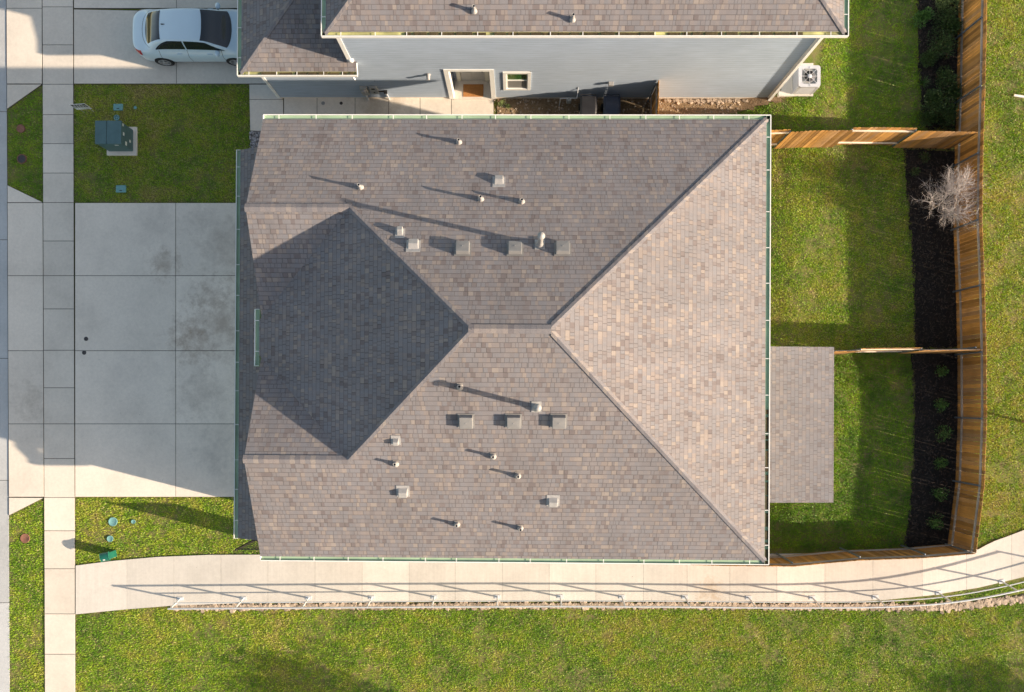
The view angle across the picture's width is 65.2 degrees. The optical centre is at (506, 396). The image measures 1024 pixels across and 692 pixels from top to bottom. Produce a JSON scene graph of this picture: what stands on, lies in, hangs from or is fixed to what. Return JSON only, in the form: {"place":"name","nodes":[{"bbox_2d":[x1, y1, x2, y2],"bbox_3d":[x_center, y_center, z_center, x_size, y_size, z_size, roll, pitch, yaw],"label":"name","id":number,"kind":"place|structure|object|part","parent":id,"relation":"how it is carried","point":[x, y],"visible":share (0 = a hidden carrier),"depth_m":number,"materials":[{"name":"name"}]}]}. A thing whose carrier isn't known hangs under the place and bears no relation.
{"place":"outdoors","nodes":[
{"label":"outdoors","id":0,"kind":"place"},
{"bbox_2d":[42,0,75,691],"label":"pavement","id":1,"kind":"structure","parent":0,"point":[58,233],"depth_m":30.22,"materials":[{"name":"concrete"}]},
{"bbox_2d":[7,185,235,514],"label":"driveway","id":2,"kind":"structure","parent":0,"point":[154,423],"depth_m":30.18,"materials":[{"name":"concrete"}]},
{"bbox_2d":[7,0,265,108],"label":"driveway","id":3,"kind":"structure","parent":0,"point":[105,52],"depth_m":30.23,"materials":[{"name":"concrete"}]},
{"bbox_2d":[132,2,236,65],"bbox_3d":[-11.435,-13.378,29.451,4.570,1.525,2.016,0,90,1],"label":"parked car","id":4,"kind":"object","parent":3,"relation":"on","point":[168,37],"visible":0.84,"depth_m":29.04,"materials":[{"name":"paint"}]},
{"bbox_3d":[-12.824,-13.387,28.951,0.689,0.339,1.114,0,90,1],"label":"rear window","id":5,"kind":"part","parent":4,"relation":"part of","materials":[{"name":"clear glass"}]},
{"bbox_3d":[-12.255,-12.721,28.982,1.090,0.380,0.147,0,90,1],"label":"side window","id":6,"kind":"part","parent":4,"relation":"part of","materials":[{"name":"black glass"}]},
{"bbox_3d":[-10.975,-12.700,29.000,1.373,0.443,0.121,1,90,1],"label":"side window","id":7,"kind":"part","parent":4,"relation":"part of","materials":[{"name":"black glass"}]},
{"bbox_2d":[7,0,1023,691],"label":"ground","id":8,"kind":"structure","parent":0,"point":[827,114],"depth_m":29.84,"materials":[{"name":"plant"}]},
{"bbox_2d":[0,0,9,661],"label":"curb","id":9,"kind":"object","parent":8,"relation":"on","point":[7,358],"visible":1,"depth_m":30.28,"materials":[{"name":"grey concrete"}]},
{"bbox_2d":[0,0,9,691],"bbox_3d":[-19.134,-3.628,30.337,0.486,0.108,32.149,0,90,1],"label":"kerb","id":10,"kind":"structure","parent":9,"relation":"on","point":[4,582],"depth_m":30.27,"materials":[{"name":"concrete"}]},
{"bbox_2d":[16,124,24,132],"bbox_3d":[-18.387,-10.142,30.275,0.320,0.034,0.320,0,90,1],"label":"utility lid","id":11,"kind":"object","parent":8,"relation":"on","point":[20,128],"visible":1,"depth_m":30.26,"materials":[{"name":"metal"}]},
{"bbox_2d":[17,154,26,163],"bbox_3d":[-18.349,-8.991,30.280,0.375,0.054,0.375,0,90,1],"label":"utility lid","id":12,"kind":"object","parent":8,"relation":"on","point":[22,158],"visible":1,"depth_m":30.26,"materials":[{"name":"metal"}]},
{"bbox_2d":[20,533,29,542],"bbox_3d":[-18.194,5.357,30.223,0.360,0.034,0.360,0,90,1],"label":"utility lid","id":13,"kind":"object","parent":8,"relation":"on","point":[26,539],"visible":1,"depth_m":30.21,"materials":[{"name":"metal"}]},
{"bbox_2d":[69,103,93,112],"bbox_3d":[-15.795,-10.755,29.879,0.645,0.940,0.022,-3,90,1],"label":"yard sign","id":14,"kind":"object","parent":8,"relation":"on","point":[80,106],"visible":1,"depth_m":29.66,"materials":[{"name":"white plastic"}]},
{"bbox_2d":[99,550,116,561],"bbox_3d":[-14.856,5.934,29.863,0.320,0.700,0.358,-12,90,1],"label":"pedestal","id":15,"kind":"object","parent":8,"relation":"on","point":[107,556],"visible":1,"depth_m":29.58,"materials":[{"name":"green plastic"}]},
{"bbox_2d":[107,536,112,541],"bbox_3d":[-14.961,5.367,30.179,0.240,0.034,0.240,0,90,1],"label":"utility lid","id":16,"kind":"object","parent":8,"relation":"on","point":[109,538],"visible":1,"depth_m":30.16,"materials":[{"name":"teal plastic"}]},
{"bbox_2d":[108,517,117,525],"bbox_3d":[-14.854,4.722,30.180,0.340,0.034,0.340,0,90,1],"label":"utility lid","id":17,"kind":"object","parent":8,"relation":"on","point":[112,521],"visible":1,"depth_m":30.16,"materials":[{"name":"teal plastic"}]},
{"bbox_2d":[95,121,137,155],"bbox_3d":[-14.522,-9.640,29.743,1.138,1.070,1.072,0,90,1],"label":"transformer","id":18,"kind":"object","parent":8,"relation":"on","point":[116,138],"visible":1,"depth_m":29.34,"materials":[{"name":"metal"}]},
{"bbox_2d":[114,115,119,120],"bbox_3d":[-14.734,-10.539,30.226,0.220,0.036,0.220,0,90,1],"label":"utility lid","id":19,"kind":"object","parent":8,"relation":"on","point":[116,117],"visible":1,"depth_m":30.21,"materials":[{"name":"teal plastic"}]},
{"bbox_2d":[113,104,122,110],"bbox_3d":[-14.680,-10.934,30.246,0.360,0.077,0.250,0,90,1],"label":"utility lid","id":20,"kind":"object","parent":8,"relation":"on","point":[117,107],"visible":1,"depth_m":30.21,"materials":[{"name":"teal plastic"}]},
{"bbox_2d":[116,185,125,192],"bbox_3d":[-14.567,-7.845,30.235,0.380,0.077,0.270,0,90,1],"label":"utility lid","id":21,"kind":"object","parent":8,"relation":"on","point":[121,189],"visible":1,"depth_m":30.20,"materials":[{"name":"teal plastic"}]},
{"bbox_2d":[235,540,258,550],"bbox_3d":[-8.360,5.392,29.073,2.339,2.050,0.060,0,90,1],"label":"iron fence","id":22,"kind":"object","parent":8,"relation":"on","point":[244,545],"visible":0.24,"depth_m":28.67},
{"bbox_2d":[249,84,493,130],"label":"walkway","id":23,"kind":"structure","parent":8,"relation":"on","point":[259,109],"depth_m":30.09,"materials":[{"name":"concrete"}]},
{"bbox_2d":[234,114,833,564],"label":"house","id":24,"kind":"structure","parent":8,"relation":"on","point":[502,338],"depth_m":23.30,"materials":[{"name":"tile"}]},
{"bbox_2d":[237,0,848,100],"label":"house","id":25,"kind":"structure","parent":8,"relation":"on","point":[677,49],"depth_m":26.10,"materials":[{"name":"paint"}]},
{"bbox_2d":[456,72,488,80],"bbox_3d":[-1.261,-11.857,28.888,1.200,2.200,0.078,0,90,1],"label":"door","id":26,"kind":"structure","parent":25,"relation":"in","point":[460,76],"depth_m":29.54,"materials":[{"name":"grey paint"}]},
{"bbox_2d":[463,84,482,96],"bbox_3d":[-1.249,-11.470,29.986,0.760,0.019,0.470,0,90,1],"label":"doormat","id":27,"kind":"object","parent":25,"relation":"on","point":[472,90],"visible":1,"depth_m":29.98,"materials":[{"name":"orange fabric"}]},
{"bbox_2d":[503,71,530,89],"bbox_3d":[0.367,-11.203,28.366,0.982,1.563,0.095,0,90,1],"label":"window","id":28,"kind":"structure","parent":25,"relation":"in","point":[515,80],"depth_m":28.32,"materials":[{"name":"white paint"}]},
{"bbox_2d":[559,87,578,105],"bbox_3d":[2.330,-10.934,29.430,0.714,1.153,0.280,-24,90,1],"label":"gas meter","id":29,"kind":"object","parent":25,"relation":"attached to","point":[568,100],"visible":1,"depth_m":29.33,"materials":[{"name":"grey paint"}]},
{"bbox_2d":[170,594,1023,613],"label":"stone edging","id":30,"kind":"object","parent":8,"relation":"on","point":[978,604],"visible":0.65,"depth_m":29.89,"materials":[{"name":"stone"}]},
{"bbox_2d":[494,96,784,114],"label":"dirt","id":31,"kind":"structure","parent":8,"relation":"on","point":[750,104],"depth_m":29.98,"materials":[{"name":"brown soil"}]},
{"bbox_2d":[578,94,596,113],"bbox_3d":[2.975,-10.573,29.442,0.620,1.109,0.796,0,90,1],"label":"wheelie bin","id":32,"kind":"object","parent":31,"relation":"on","point":[587,104],"visible":0.77,"depth_m":28.91,"materials":[{"name":"grey plastic"}]},
{"bbox_2d":[601,94,620,113],"bbox_3d":[3.816,-10.569,29.431,0.620,1.109,0.796,0,90,1],"label":"wheelie bin","id":33,"kind":"object","parent":31,"relation":"on","point":[611,105],"visible":0.86,"depth_m":28.90,"materials":[{"name":"blue plastic"}]},
{"bbox_2d":[621,100,641,106],"bbox_3d":[4.643,-10.905,29.765,0.822,0.209,0.050,11,90,1],"label":"loose board","id":34,"kind":"object","parent":31,"relation":"on","point":[631,103],"visible":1,"depth_m":29.75,"materials":[{"name":"brown wood"}]},
{"bbox_2d":[647,80,658,114],"bbox_3d":[5.304,-9.559,29.092,0.138,1.940,3.164,0,90,1],"label":"fence","id":35,"kind":"object","parent":8,"relation":"on","point":[653,98],"visible":0.38,"depth_m":28.78,"materials":[{"name":"brown wood"}]},
{"bbox_2d":[777,63,820,96],"bbox_3d":[10.558,-11.703,29.346,1.505,1.205,1.212,0,90,1],"label":"air conditioner","id":36,"kind":"object","parent":8,"relation":"on","point":[804,80],"visible":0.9,"depth_m":28.84,"materials":[{"name":"metal"}]},
{"bbox_2d":[705,544,975,566],"bbox_3d":[11.441,5.765,28.937,9.944,1.989,0.272,-3,90,1],"label":"fence","id":37,"kind":"object","parent":8,"relation":"on","point":[845,555],"visible":0.81,"depth_m":28.73,"materials":[{"name":"brown wood"}]},
{"bbox_2d":[771,127,977,148],"bbox_3d":[12.664,-9.264,28.789,7.725,2.193,0.124,0,90,1],"label":"fence","id":38,"kind":"object","parent":8,"relation":"on","point":[788,138],"visible":0.91,"depth_m":28.64,"materials":[{"name":"brown wood"}]},
{"bbox_2d":[834,347,979,354],"bbox_3d":[14.020,-1.635,28.775,5.291,2.284,0.140,-1,90,1],"label":"fence","id":39,"kind":"object","parent":8,"relation":"on","point":[920,351],"visible":0.97,"depth_m":28.14,"materials":[{"name":"brown wood"}]},
{"bbox_2d":[906,149,971,346],"bbox_3d":[16.127,-5.501,29.726,2.694,0.167,7.372,0,90,1],"label":"mulch bed","id":40,"kind":"object","parent":8,"relation":"on","point":[944,341],"visible":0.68,"depth_m":29.74,"materials":[{"name":"black soil"}]},
{"bbox_2d":[909,167,920,175],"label":"shrub","id":41,"kind":"object","parent":40,"relation":"on","point":[915,172],"visible":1,"depth_m":29.54,"materials":[{"name":"green plant"}]},
{"bbox_2d":[918,151,929,162],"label":"shrub","id":42,"kind":"object","parent":40,"relation":"on","point":[926,156],"visible":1,"depth_m":29.53,"materials":[{"name":"green plant"}]},
{"bbox_2d":[912,163,995,229],"bbox_3d":[15.750,-6.985,28.576,3.047,2.521,2.575,0,90,1],"label":"bare tree","id":43,"kind":"object","parent":40,"relation":"on","point":[949,186],"visible":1,"depth_m":28.15,"materials":[{"name":"grey plant"}]},
{"bbox_2d":[903,0,975,549],"bbox_3d":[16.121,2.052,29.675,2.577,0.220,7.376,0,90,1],"label":"mulch bed","id":44,"kind":"object","parent":8,"relation":"on","point":[949,453],"visible":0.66,"depth_m":29.71,"materials":[{"name":"black wood"}]},
{"bbox_2d":[927,511,944,530],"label":"shrub","id":45,"kind":"object","parent":44,"relation":"on","point":[934,521],"visible":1,"depth_m":29.44,"materials":[{"name":"green plant"}]},
{"bbox_2d":[929,487,949,501],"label":"shrub","id":46,"kind":"object","parent":44,"relation":"on","point":[939,493],"visible":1,"depth_m":29.52,"materials":[{"name":"green plant"}]},
{"bbox_2d":[934,457,948,469],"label":"shrub","id":47,"kind":"object","parent":44,"relation":"on","point":[942,462],"visible":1,"depth_m":29.52,"materials":[{"name":"green plant"}]},
{"bbox_2d":[933,398,949,412],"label":"shrub","id":48,"kind":"object","parent":44,"relation":"on","point":[941,405],"visible":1,"depth_m":29.48,"materials":[{"name":"green plant"}]},
{"bbox_2d":[935,365,948,376],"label":"shrub","id":49,"kind":"object","parent":44,"relation":"on","point":[939,370],"visible":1,"depth_m":29.54,"materials":[{"name":"green plant"}]},
{"bbox_2d":[934,425,952,442],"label":"shrub","id":50,"kind":"object","parent":44,"relation":"on","point":[940,432],"visible":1,"depth_m":29.46,"materials":[{"name":"green plant"}]},
{"bbox_2d":[918,0,973,127],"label":"mulch bed","id":51,"kind":"object","parent":8,"relation":"on","point":[940,58],"visible":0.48,"depth_m":29.77,"materials":[{"name":"black soil"}]},
{"bbox_2d":[912,6,934,28],"bbox_3d":[15.362,-13.998,29.534,0.645,0.571,0.893,41,90,1],"label":"shrub","id":52,"kind":"object","parent":51,"relation":"on","point":[922,16],"visible":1,"depth_m":29.47,"materials":[{"name":"green plant"}]},
{"bbox_2d":[916,75,931,86],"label":"spiky plant","id":53,"kind":"object","parent":51,"relation":"on","point":[924,82],"visible":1,"depth_m":29.64,"materials":[{"name":"green plant"}]},
{"bbox_2d":[916,110,938,126],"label":"shrub","id":54,"kind":"object","parent":51,"relation":"on","point":[930,118],"visible":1,"depth_m":29.40,"materials":[{"name":"green plant"}]},
{"bbox_2d":[919,42,944,67],"bbox_3d":[15.634,-12.566,29.478,0.686,0.753,0.925,36,90,1],"label":"shrub","id":55,"kind":"object","parent":51,"relation":"on","point":[931,55],"visible":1,"depth_m":29.42,"materials":[{"name":"green plant"}]},
{"bbox_2d":[923,88,942,108],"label":"shrub","id":56,"kind":"object","parent":51,"relation":"on","point":[930,93],"visible":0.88,"depth_m":29.43,"materials":[{"name":"green plant"}]},
{"bbox_2d":[919,90,959,125],"bbox_3d":[15.882,-10.561,29.384,1.483,0.894,1.260,0,90,1],"label":"shrub","id":57,"kind":"object","parent":51,"relation":"on","point":[936,107],"visible":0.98,"depth_m":29.27,"materials":[{"name":"green plant"}]},
{"bbox_2d":[926,27,958,58],"bbox_3d":[16.029,-13.014,29.450,0.947,0.930,1.329,-31,89,1],"label":"shrub","id":58,"kind":"object","parent":51,"relation":"on","point":[949,48],"visible":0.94,"depth_m":29.40,"materials":[{"name":"green plant"}]},
{"bbox_2d":[931,0,961,32],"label":"shrub","id":59,"kind":"object","parent":51,"relation":"on","point":[945,15],"visible":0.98,"depth_m":29.39,"materials":[{"name":"green plant"}]},
{"bbox_2d":[935,65,958,94],"bbox_3d":[16.192,-11.689,29.440,0.835,0.834,1.067,21,90,1],"label":"shrub","id":60,"kind":"object","parent":51,"relation":"on","point":[944,81],"visible":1,"depth_m":29.40,"materials":[{"name":"green plant"}]},
{"bbox_2d":[935,101,958,130],"bbox_3d":[16.208,-10.379,29.524,0.881,0.759,1.103,0,90,1],"label":"shrub","id":61,"kind":"object","parent":51,"relation":"on","point":[949,118],"visible":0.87,"depth_m":29.46,"materials":[{"name":"green plant"}]},
{"bbox_2d":[935,0,959,9],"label":"shrub","id":62,"kind":"object","parent":51,"relation":"on","point":[944,3],"visible":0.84,"depth_m":29.52,"materials":[{"name":"green plant"}]},
{"bbox_2d":[943,81,961,104],"bbox_3d":[16.560,-11.182,29.562,0.793,0.695,0.865,0,90,1],"label":"shrub","id":63,"kind":"object","parent":51,"relation":"on","point":[955,93],"visible":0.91,"depth_m":29.48,"materials":[{"name":"green plant"}]},
{"bbox_2d":[942,16,963,36],"bbox_3d":[16.482,-13.676,29.522,0.865,0.645,0.784,0,90,1],"label":"shrub","id":64,"kind":"object","parent":51,"relation":"on","point":[953,30],"visible":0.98,"depth_m":29.44,"materials":[{"name":"green plant"}]},
{"bbox_2d":[944,0,986,552],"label":"fence","id":65,"kind":"object","parent":8,"relation":"on","point":[971,49],"visible":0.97,"depth_m":28.79,"materials":[{"name":"brown wood"}]},
{"label":"gravel bed","id":66,"kind":"structure","parent":8,"relation":"on","visible":0},
{"bbox_2d":[249,131,260,147],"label":"gravel","id":67,"kind":"structure","parent":66,"relation":"on","point":[256,136],"depth_m":30.14,"materials":[{"name":"grey gravel"}]},
{"bbox_2d":[76,530,1023,613],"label":"path","id":68,"kind":"structure","parent":0,"point":[134,583],"depth_m":29.95,"materials":[{"name":"concrete"}]},
{"bbox_2d":[168,579,1023,609],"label":"railing","id":69,"kind":"object","parent":68,"relation":"on","point":[434,597],"visible":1,"depth_m":29.24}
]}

